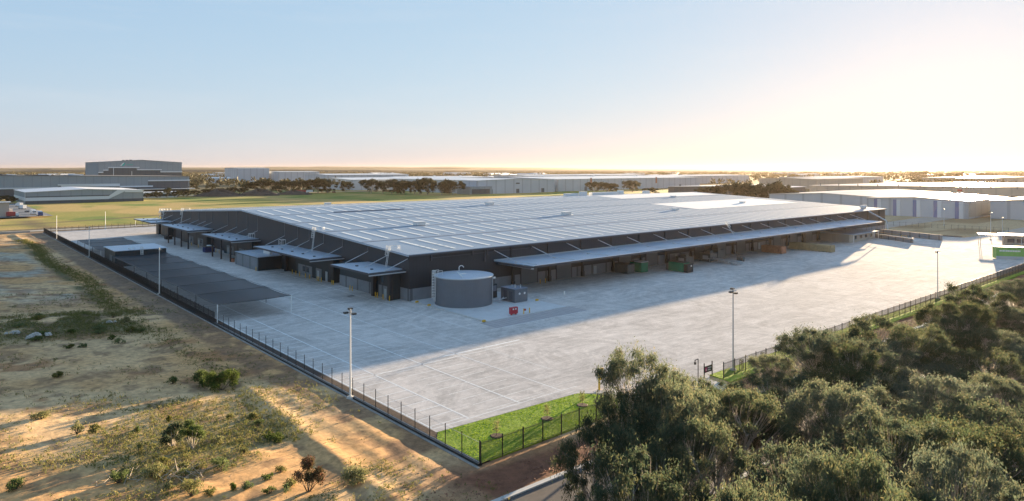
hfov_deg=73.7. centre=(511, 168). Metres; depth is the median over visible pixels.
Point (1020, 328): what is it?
gum tree
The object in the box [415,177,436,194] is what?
round tree
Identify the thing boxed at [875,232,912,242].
ramp wall
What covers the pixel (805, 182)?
industrial shed
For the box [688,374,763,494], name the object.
gum tree
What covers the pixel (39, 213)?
parked truck
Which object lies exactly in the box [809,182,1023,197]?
industrial shed
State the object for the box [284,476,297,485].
scrub tuft
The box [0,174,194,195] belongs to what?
industrial shed
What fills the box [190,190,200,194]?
round tree
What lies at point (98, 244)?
canopy
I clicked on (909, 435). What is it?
gum tree
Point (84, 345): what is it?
scrub tuft
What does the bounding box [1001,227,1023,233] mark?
gate road
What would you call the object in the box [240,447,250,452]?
scrub tuft
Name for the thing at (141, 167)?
bay building
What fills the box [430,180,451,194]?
round tree
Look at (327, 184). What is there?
round tree
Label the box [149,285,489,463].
garden bed
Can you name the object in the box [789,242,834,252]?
timber packs
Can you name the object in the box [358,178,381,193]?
round tree
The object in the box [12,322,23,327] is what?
scrub tuft
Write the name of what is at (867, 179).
industrial shed
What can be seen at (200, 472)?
dead branches
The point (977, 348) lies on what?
gum tree
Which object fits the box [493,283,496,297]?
valve cabinet
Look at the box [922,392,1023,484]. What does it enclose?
gum tree
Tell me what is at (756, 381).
gum tree
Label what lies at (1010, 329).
gum tree
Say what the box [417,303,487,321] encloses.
slab kerb
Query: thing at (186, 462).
scrub tuft
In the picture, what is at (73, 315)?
weeds
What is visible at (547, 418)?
young tree
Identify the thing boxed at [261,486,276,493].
scrub tuft
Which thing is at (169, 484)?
scrub tuft
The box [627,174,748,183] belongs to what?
industrial shed
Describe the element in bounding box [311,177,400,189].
industrial shed
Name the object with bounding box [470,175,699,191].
industrial shed
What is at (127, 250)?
pump shed
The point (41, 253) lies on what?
berm weeds
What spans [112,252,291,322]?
shade net
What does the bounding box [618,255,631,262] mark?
roller door
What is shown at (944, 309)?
gum tree
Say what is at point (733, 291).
lamp post
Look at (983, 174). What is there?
round tree
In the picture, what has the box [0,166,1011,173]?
hills
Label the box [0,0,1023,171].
sky
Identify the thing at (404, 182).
round tree
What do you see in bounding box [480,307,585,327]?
hatched pavement
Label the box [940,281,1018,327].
gum tree
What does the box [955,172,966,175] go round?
round tree
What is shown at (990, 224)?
lamp post
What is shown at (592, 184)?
round tree
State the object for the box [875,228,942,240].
boundary wall
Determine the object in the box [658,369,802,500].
gum tree
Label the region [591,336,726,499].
gum tree
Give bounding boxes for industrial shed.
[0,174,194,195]
[14,187,143,203]
[225,168,268,181]
[269,171,318,181]
[305,173,408,180]
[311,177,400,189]
[390,177,554,194]
[393,175,481,177]
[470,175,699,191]
[494,174,642,176]
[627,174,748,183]
[667,184,804,195]
[759,177,862,188]
[769,189,950,205]
[779,176,882,182]
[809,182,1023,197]
[922,176,1023,182]
[989,196,1023,219]
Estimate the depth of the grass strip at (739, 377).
128.58 m
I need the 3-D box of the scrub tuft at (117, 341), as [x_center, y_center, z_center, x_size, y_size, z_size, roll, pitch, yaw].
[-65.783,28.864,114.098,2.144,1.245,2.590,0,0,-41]
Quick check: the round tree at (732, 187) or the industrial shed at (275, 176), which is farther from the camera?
the industrial shed at (275, 176)
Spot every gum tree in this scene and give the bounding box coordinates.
[546,381,684,500]
[565,431,759,500]
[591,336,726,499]
[596,391,752,500]
[608,467,698,500]
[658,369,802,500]
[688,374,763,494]
[702,471,806,500]
[705,378,805,487]
[721,434,919,500]
[740,365,850,497]
[745,352,797,406]
[771,322,904,404]
[777,373,930,460]
[781,439,962,500]
[782,397,979,500]
[803,340,915,418]
[838,426,1023,500]
[839,312,954,367]
[840,411,1023,500]
[851,363,996,428]
[859,337,970,402]
[890,325,986,388]
[893,368,1023,425]
[905,339,1023,397]
[909,299,1000,361]
[913,312,1018,371]
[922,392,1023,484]
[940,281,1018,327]
[944,413,1023,500]
[954,324,1023,367]
[968,325,1023,397]
[973,304,1023,334]
[976,278,1023,322]
[997,320,1023,336]
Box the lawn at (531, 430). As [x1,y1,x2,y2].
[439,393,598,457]
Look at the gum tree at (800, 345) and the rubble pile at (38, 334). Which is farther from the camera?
the rubble pile at (38, 334)
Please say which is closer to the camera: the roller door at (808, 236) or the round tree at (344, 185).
the roller door at (808, 236)
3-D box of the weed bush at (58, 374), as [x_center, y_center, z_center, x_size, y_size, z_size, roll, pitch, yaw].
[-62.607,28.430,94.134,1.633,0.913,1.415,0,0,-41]
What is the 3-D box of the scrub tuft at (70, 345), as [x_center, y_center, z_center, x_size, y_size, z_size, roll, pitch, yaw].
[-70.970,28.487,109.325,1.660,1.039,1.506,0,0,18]
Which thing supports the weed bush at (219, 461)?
on the ground at (364, 436)
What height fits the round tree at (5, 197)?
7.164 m
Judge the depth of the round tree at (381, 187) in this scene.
808.54 m
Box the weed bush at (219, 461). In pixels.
[209,457,229,472]
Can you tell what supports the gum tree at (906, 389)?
on the ground at (364, 436)
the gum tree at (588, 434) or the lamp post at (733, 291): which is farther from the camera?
the lamp post at (733, 291)
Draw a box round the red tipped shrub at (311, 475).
[292,454,325,491]
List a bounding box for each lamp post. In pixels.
[155,248,162,294]
[343,307,356,398]
[728,288,737,370]
[935,250,940,298]
[989,211,991,239]
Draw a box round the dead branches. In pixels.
[91,460,221,486]
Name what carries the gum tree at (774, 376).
on the ground at (364, 436)
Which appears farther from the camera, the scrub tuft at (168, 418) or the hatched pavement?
the hatched pavement
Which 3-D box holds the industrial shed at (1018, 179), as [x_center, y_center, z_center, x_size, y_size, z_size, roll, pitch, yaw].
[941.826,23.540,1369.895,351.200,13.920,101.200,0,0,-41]
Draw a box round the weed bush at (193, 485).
[179,477,203,496]
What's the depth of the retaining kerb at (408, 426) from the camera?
93.89 m
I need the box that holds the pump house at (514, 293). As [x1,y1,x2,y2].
[501,284,527,302]
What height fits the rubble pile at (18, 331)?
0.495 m
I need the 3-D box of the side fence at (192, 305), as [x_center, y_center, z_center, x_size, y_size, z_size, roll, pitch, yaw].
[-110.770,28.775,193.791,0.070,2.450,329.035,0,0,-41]
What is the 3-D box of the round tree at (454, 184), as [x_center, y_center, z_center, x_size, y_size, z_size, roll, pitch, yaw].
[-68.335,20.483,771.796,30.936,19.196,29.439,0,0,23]
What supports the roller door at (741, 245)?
in the warehouse
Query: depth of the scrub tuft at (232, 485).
61.84 m
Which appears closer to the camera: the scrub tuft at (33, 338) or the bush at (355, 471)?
the bush at (355, 471)
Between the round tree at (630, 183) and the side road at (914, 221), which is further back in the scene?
the round tree at (630, 183)
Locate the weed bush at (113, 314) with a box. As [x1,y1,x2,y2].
[110,311,117,317]
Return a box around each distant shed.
[207,177,230,182]
[517,173,540,174]
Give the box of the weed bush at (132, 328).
[126,326,135,332]
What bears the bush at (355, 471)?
on the ground at (364, 436)
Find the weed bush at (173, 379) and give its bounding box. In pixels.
[167,376,177,383]
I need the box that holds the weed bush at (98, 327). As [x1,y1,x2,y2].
[92,324,106,329]
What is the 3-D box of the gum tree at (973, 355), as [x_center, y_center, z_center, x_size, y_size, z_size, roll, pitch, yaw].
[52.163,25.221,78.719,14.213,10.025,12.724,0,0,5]
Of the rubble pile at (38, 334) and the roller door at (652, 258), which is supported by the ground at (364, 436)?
the rubble pile at (38, 334)
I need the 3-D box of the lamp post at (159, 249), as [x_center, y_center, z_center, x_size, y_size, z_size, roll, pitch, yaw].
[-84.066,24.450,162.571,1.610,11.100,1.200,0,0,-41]
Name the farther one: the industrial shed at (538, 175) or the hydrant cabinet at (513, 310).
the industrial shed at (538, 175)
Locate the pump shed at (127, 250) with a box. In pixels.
[103,243,167,266]
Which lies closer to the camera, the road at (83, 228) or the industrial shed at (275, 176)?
the road at (83, 228)
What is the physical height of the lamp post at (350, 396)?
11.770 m
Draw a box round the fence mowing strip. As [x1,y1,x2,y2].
[43,233,479,468]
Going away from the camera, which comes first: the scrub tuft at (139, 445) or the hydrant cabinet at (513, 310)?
the scrub tuft at (139, 445)
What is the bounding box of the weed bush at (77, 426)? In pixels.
[70,420,84,433]
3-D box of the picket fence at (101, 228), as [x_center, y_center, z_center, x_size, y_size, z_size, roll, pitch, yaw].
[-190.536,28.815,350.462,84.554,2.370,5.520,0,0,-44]
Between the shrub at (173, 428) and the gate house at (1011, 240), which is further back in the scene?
the gate house at (1011, 240)
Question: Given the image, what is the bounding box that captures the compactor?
[666,260,692,272]
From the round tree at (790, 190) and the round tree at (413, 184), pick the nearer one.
the round tree at (790, 190)
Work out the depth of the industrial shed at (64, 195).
602.12 m
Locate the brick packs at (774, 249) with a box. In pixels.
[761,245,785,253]
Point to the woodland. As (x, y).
(204, 177)
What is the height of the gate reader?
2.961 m
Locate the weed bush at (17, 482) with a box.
[6,476,25,491]
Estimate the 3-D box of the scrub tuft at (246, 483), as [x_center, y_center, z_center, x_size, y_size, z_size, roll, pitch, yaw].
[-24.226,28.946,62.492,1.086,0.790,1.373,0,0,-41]
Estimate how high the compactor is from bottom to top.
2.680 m
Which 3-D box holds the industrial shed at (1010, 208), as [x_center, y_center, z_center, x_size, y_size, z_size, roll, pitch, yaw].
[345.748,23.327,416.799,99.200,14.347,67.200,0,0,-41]
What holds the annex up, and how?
on the yard at (684, 319)
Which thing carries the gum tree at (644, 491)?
on the ground at (364, 436)
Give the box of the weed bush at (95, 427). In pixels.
[87,423,100,433]
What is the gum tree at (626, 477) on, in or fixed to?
on the ground at (364, 436)
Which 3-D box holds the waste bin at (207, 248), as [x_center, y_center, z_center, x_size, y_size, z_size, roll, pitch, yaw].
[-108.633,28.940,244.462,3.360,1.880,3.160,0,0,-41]
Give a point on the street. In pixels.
(548, 491)
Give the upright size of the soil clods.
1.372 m
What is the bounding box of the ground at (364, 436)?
[0,174,1023,500]
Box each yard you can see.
[0,204,52,217]
[53,226,1023,432]
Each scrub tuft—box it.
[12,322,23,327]
[28,335,40,340]
[63,343,75,348]
[77,342,86,347]
[92,329,105,333]
[108,334,116,339]
[111,338,125,343]
[132,425,139,432]
[133,327,145,332]
[136,442,143,449]
[159,456,170,463]
[163,480,173,488]
[165,415,171,421]
[176,468,192,476]
[178,460,191,467]
[192,461,206,470]
[201,487,215,496]
[210,435,224,443]
[229,481,235,490]
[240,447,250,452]
[241,480,253,488]
[253,419,264,425]
[261,472,272,479]
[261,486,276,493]
[264,431,273,438]
[275,465,286,472]
[282,481,291,493]
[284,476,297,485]
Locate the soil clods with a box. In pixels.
[408,439,595,500]
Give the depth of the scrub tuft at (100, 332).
119.19 m
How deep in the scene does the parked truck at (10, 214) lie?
412.63 m
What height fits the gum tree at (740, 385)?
10.686 m
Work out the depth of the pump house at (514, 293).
153.15 m
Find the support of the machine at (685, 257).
on the yard at (684, 319)
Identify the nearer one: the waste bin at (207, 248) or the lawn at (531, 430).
the lawn at (531, 430)
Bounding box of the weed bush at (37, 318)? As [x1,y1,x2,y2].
[31,315,46,320]
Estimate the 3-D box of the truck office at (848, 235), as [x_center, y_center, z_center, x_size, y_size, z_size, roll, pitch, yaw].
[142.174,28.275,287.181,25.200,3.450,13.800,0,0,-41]
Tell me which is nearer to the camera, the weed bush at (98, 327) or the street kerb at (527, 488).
the street kerb at (527, 488)
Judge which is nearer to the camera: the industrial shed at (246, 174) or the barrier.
the barrier
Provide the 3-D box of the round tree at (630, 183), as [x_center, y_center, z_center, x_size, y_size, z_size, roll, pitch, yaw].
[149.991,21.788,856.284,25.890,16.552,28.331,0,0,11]
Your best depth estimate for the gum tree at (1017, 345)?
87.90 m
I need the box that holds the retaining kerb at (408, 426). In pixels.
[43,232,481,465]
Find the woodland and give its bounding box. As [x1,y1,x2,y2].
[0,170,1023,187]
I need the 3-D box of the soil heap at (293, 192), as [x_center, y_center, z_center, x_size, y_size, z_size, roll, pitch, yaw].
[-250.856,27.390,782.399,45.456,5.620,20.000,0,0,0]
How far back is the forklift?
219.42 m
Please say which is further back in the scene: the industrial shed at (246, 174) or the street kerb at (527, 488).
the industrial shed at (246, 174)
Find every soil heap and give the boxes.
[191,188,242,196]
[241,188,279,195]
[277,190,312,194]
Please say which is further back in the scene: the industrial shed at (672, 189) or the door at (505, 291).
the industrial shed at (672, 189)
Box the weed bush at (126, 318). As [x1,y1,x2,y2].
[121,316,129,321]
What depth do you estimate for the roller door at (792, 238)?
269.52 m
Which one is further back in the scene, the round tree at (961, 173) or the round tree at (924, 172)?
the round tree at (924, 172)
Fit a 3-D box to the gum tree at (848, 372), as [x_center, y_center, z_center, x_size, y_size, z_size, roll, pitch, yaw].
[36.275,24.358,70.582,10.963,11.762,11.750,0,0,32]
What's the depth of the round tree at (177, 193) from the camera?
688.58 m
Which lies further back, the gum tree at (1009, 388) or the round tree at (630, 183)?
the round tree at (630, 183)
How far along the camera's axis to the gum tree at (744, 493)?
34.30 m
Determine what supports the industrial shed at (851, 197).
on the ground at (364, 436)
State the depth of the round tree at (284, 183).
828.90 m
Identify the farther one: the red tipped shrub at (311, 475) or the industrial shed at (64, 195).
the industrial shed at (64, 195)
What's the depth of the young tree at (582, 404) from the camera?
86.35 m
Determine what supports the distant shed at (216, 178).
on the ground at (364, 436)
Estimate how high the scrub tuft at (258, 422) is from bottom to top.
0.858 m
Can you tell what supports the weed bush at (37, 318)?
on the ground at (364, 436)
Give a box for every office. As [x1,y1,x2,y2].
[143,191,175,197]
[820,229,878,242]
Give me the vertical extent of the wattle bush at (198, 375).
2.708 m
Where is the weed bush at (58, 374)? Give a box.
[51,371,63,377]
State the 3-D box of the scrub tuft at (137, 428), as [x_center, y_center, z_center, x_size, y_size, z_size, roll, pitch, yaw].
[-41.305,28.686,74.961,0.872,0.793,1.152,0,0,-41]
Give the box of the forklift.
[737,254,744,260]
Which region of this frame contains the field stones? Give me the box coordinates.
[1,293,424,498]
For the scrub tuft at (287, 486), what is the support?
on the ground at (364, 436)
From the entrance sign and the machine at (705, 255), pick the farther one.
the machine at (705, 255)
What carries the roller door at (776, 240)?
in the warehouse
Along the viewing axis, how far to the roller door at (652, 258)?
211.08 m
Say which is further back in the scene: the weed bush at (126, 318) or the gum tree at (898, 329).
the weed bush at (126, 318)
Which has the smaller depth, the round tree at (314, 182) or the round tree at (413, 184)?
the round tree at (413, 184)
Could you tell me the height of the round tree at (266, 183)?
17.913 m
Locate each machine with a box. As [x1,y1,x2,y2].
[675,253,693,263]
[699,250,717,261]
[707,246,724,258]
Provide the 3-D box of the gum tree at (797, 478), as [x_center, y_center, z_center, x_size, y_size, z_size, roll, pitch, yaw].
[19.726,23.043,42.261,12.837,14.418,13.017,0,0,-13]
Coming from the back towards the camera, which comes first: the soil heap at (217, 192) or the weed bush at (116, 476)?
the soil heap at (217, 192)
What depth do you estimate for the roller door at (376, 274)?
161.06 m
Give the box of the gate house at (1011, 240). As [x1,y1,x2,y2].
[997,233,1023,245]
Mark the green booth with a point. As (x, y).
(1009, 252)
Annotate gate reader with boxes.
[694,359,698,377]
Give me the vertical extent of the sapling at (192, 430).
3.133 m
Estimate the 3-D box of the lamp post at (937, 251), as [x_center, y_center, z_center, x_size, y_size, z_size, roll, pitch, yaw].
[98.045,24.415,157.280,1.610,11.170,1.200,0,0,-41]
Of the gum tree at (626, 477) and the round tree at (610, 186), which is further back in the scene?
the round tree at (610, 186)
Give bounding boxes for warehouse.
[134,190,887,300]
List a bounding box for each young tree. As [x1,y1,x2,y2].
[490,419,501,438]
[541,404,553,420]
[577,391,587,406]
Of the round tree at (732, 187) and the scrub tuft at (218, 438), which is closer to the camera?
the scrub tuft at (218, 438)
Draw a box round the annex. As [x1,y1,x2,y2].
[235,249,281,270]
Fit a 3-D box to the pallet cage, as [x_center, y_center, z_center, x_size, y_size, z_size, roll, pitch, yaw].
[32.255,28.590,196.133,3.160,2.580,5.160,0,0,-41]
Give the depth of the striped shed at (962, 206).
424.05 m
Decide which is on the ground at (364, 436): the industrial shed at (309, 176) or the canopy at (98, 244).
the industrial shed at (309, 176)
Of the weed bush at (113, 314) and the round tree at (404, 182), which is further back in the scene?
the round tree at (404, 182)
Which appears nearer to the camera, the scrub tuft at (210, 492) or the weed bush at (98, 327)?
the scrub tuft at (210, 492)
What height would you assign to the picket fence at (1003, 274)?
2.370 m
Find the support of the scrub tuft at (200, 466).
on the ground at (364, 436)
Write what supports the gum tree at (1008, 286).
on the ground at (364, 436)
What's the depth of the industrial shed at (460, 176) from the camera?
1118.98 m
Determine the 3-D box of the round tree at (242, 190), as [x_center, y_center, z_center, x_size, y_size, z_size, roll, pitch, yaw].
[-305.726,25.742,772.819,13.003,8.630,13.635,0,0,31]
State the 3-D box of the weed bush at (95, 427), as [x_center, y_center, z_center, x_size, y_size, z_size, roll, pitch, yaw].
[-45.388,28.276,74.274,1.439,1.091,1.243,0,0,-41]
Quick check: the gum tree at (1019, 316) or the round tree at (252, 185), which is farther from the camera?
the round tree at (252, 185)
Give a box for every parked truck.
[6,212,18,216]
[18,205,26,208]
[36,211,42,215]
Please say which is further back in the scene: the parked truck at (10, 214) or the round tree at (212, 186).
the round tree at (212, 186)
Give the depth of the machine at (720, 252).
224.81 m
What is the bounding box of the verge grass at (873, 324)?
[712,272,1022,378]
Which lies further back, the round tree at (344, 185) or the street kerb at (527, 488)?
the round tree at (344, 185)
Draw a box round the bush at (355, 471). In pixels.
[338,464,370,486]
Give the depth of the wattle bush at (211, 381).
91.44 m
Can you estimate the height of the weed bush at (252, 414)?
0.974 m
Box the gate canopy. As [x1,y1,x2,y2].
[977,233,1022,245]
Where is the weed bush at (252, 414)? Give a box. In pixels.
[247,412,261,418]
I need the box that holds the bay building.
[85,160,181,175]
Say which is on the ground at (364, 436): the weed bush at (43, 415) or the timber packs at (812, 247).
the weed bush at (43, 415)
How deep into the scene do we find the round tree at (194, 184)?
956.79 m
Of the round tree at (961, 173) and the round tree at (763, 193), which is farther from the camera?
the round tree at (961, 173)
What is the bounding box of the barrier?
[0,231,29,233]
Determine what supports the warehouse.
on the yard at (684, 319)
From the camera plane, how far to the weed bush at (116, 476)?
62.26 m
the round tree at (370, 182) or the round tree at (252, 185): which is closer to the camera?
the round tree at (370, 182)
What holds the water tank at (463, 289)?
on the tank slab at (496, 310)
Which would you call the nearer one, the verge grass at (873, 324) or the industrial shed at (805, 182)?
the verge grass at (873, 324)
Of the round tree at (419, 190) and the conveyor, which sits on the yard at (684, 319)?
the conveyor
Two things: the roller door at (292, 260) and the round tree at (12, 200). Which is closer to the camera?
the roller door at (292, 260)
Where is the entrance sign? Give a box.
[704,361,712,375]
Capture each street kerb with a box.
[491,462,589,500]
[758,294,995,392]
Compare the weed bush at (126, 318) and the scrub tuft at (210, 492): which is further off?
the weed bush at (126, 318)
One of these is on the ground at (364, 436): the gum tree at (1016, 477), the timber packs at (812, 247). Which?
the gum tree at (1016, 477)
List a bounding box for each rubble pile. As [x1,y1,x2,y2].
[4,330,19,333]
[26,332,51,338]
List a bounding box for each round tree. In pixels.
[0,195,15,202]
[6,198,18,202]
[151,191,162,197]
[163,187,171,196]
[172,190,181,197]
[181,190,191,196]
[189,182,199,188]
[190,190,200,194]
[205,184,219,189]
[226,187,237,192]
[236,188,248,193]
[245,182,260,189]
[254,180,278,190]
[271,185,285,192]
[277,180,296,190]
[288,179,310,189]
[303,177,325,192]
[316,178,338,192]
[336,179,354,191]
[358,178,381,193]
[375,180,386,193]
[381,179,402,193]
[394,179,411,193]
[396,185,406,192]
[407,180,418,193]
[414,186,423,193]
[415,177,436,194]
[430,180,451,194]
[440,178,465,194]
[585,181,602,191]
[596,182,618,191]
[622,179,640,191]
[641,187,659,192]
[694,187,709,192]
[701,183,731,194]
[720,182,751,195]
[734,181,765,196]
[748,186,779,197]
[753,179,790,196]
[773,186,798,192]
[918,171,928,176]
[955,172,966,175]
[976,172,989,175]
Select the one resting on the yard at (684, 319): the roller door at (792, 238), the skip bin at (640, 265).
the skip bin at (640, 265)
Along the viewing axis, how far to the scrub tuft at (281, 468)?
66.27 m
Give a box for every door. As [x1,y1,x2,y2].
[290,257,295,272]
[328,264,331,282]
[376,274,377,294]
[504,290,511,300]
[520,265,537,284]
[556,263,571,279]
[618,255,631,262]
[645,252,657,265]
[694,246,704,258]
[716,243,725,253]
[736,241,745,252]
[773,236,780,245]
[789,234,796,241]
[805,232,811,242]
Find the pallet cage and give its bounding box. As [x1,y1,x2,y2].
[614,262,633,273]
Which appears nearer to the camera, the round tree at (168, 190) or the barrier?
the barrier
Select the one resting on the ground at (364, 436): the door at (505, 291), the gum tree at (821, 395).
the gum tree at (821, 395)
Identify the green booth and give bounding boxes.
[992,245,1023,259]
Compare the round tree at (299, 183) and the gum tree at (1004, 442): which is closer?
the gum tree at (1004, 442)
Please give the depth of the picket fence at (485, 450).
74.08 m
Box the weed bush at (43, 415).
[30,409,52,419]
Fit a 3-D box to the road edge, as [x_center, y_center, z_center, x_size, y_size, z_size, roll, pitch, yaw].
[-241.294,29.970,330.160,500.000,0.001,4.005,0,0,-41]
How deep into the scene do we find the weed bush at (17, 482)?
60.14 m
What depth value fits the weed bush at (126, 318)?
128.74 m
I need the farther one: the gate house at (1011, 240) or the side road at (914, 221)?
the side road at (914, 221)
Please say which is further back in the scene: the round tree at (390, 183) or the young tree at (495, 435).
the round tree at (390, 183)
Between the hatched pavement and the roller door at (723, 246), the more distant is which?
the roller door at (723, 246)
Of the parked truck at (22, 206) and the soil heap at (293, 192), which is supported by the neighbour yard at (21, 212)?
the parked truck at (22, 206)
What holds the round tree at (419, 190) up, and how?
on the ground at (364, 436)
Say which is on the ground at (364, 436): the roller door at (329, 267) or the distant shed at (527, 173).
the distant shed at (527, 173)
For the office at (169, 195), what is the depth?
706.90 m
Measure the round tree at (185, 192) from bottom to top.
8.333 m
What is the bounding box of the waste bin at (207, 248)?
[202,246,214,251]
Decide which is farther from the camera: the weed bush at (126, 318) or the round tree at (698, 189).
the round tree at (698, 189)
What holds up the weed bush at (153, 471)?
on the ground at (364, 436)
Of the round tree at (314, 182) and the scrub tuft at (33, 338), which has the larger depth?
the round tree at (314, 182)
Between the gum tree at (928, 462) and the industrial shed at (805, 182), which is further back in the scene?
the industrial shed at (805, 182)
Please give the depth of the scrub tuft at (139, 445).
69.61 m
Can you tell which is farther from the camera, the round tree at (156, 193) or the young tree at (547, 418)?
the round tree at (156, 193)
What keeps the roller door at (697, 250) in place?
in the warehouse
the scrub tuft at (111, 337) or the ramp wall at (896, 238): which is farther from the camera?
the ramp wall at (896, 238)
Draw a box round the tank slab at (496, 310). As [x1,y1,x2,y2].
[412,292,565,321]
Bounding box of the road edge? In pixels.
[2,224,138,230]
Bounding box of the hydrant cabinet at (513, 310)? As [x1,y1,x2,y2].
[509,306,517,314]
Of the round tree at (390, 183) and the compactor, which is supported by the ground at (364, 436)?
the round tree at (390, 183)
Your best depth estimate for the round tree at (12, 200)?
586.83 m
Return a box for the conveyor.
[708,258,742,263]
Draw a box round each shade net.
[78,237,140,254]
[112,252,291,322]
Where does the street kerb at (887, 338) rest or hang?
on the street
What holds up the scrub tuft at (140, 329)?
on the ground at (364, 436)
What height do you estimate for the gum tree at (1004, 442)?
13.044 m
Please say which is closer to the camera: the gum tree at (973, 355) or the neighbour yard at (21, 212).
the gum tree at (973, 355)
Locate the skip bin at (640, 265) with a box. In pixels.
[630,260,647,271]
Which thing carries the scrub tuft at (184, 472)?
on the ground at (364, 436)
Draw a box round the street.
[504,293,1023,500]
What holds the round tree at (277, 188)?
on the ground at (364, 436)
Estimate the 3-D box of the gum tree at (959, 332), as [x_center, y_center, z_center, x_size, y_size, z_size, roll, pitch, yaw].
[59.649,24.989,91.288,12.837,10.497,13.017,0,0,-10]
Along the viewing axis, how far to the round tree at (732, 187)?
580.92 m
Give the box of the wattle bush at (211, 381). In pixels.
[202,368,239,392]
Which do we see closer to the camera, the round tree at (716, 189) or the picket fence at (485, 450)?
the picket fence at (485, 450)
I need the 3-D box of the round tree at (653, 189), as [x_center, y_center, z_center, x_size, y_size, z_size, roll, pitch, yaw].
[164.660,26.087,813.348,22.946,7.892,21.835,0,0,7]
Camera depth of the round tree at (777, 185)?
562.87 m
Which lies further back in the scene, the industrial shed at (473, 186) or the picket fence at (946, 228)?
the industrial shed at (473, 186)
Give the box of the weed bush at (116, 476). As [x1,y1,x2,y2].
[108,469,129,483]
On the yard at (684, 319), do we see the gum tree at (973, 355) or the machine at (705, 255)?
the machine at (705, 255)
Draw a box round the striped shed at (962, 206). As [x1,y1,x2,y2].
[867,194,1008,218]
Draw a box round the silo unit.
[0,201,12,216]
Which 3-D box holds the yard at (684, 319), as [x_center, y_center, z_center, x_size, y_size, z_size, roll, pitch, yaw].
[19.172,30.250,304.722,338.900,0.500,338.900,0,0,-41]
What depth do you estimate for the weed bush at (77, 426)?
73.54 m
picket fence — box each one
[43,222,154,231]
[480,387,633,463]
[723,263,1023,378]
[885,221,1008,232]
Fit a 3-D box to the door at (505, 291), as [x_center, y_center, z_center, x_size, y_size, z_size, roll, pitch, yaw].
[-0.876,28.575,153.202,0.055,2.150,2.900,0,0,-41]
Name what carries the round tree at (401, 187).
on the ground at (364, 436)
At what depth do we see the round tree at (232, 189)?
771.88 m
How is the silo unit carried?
on the neighbour yard at (21, 212)
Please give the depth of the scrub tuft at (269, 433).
75.40 m
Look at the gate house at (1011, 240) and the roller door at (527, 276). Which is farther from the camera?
the gate house at (1011, 240)
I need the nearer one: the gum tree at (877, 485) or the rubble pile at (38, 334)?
the gum tree at (877, 485)
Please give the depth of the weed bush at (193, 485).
60.14 m
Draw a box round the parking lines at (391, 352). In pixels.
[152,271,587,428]
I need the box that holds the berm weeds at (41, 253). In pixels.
[16,239,313,441]
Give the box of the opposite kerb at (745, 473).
[713,443,803,494]
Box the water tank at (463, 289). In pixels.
[432,265,495,308]
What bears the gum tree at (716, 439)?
on the ground at (364, 436)
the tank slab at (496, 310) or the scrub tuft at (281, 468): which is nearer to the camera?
the scrub tuft at (281, 468)
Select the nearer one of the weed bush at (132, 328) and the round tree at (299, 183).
the weed bush at (132, 328)
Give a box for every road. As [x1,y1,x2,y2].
[5,224,155,231]
[885,217,953,227]
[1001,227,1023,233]
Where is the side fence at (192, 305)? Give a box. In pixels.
[44,228,479,462]
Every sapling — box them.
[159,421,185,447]
[177,419,206,448]
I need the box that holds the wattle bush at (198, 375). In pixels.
[190,369,217,387]
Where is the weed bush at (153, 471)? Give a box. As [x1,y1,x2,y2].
[139,461,165,478]
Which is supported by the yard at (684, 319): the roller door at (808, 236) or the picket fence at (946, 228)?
the picket fence at (946, 228)
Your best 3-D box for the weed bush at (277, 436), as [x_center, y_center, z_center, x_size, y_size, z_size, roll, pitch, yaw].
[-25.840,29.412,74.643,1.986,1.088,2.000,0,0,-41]
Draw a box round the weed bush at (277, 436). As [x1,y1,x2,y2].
[266,432,284,443]
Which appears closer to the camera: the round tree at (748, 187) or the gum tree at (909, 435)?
the gum tree at (909, 435)
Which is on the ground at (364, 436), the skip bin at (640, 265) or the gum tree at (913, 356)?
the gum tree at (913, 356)
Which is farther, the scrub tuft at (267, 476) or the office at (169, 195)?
the office at (169, 195)
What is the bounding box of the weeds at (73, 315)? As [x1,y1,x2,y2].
[0,288,509,500]
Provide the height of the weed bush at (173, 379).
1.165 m
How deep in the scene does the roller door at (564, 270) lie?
185.69 m
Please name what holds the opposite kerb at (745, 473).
on the street
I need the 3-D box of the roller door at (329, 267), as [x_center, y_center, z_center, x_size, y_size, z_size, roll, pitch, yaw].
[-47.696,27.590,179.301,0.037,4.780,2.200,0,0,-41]

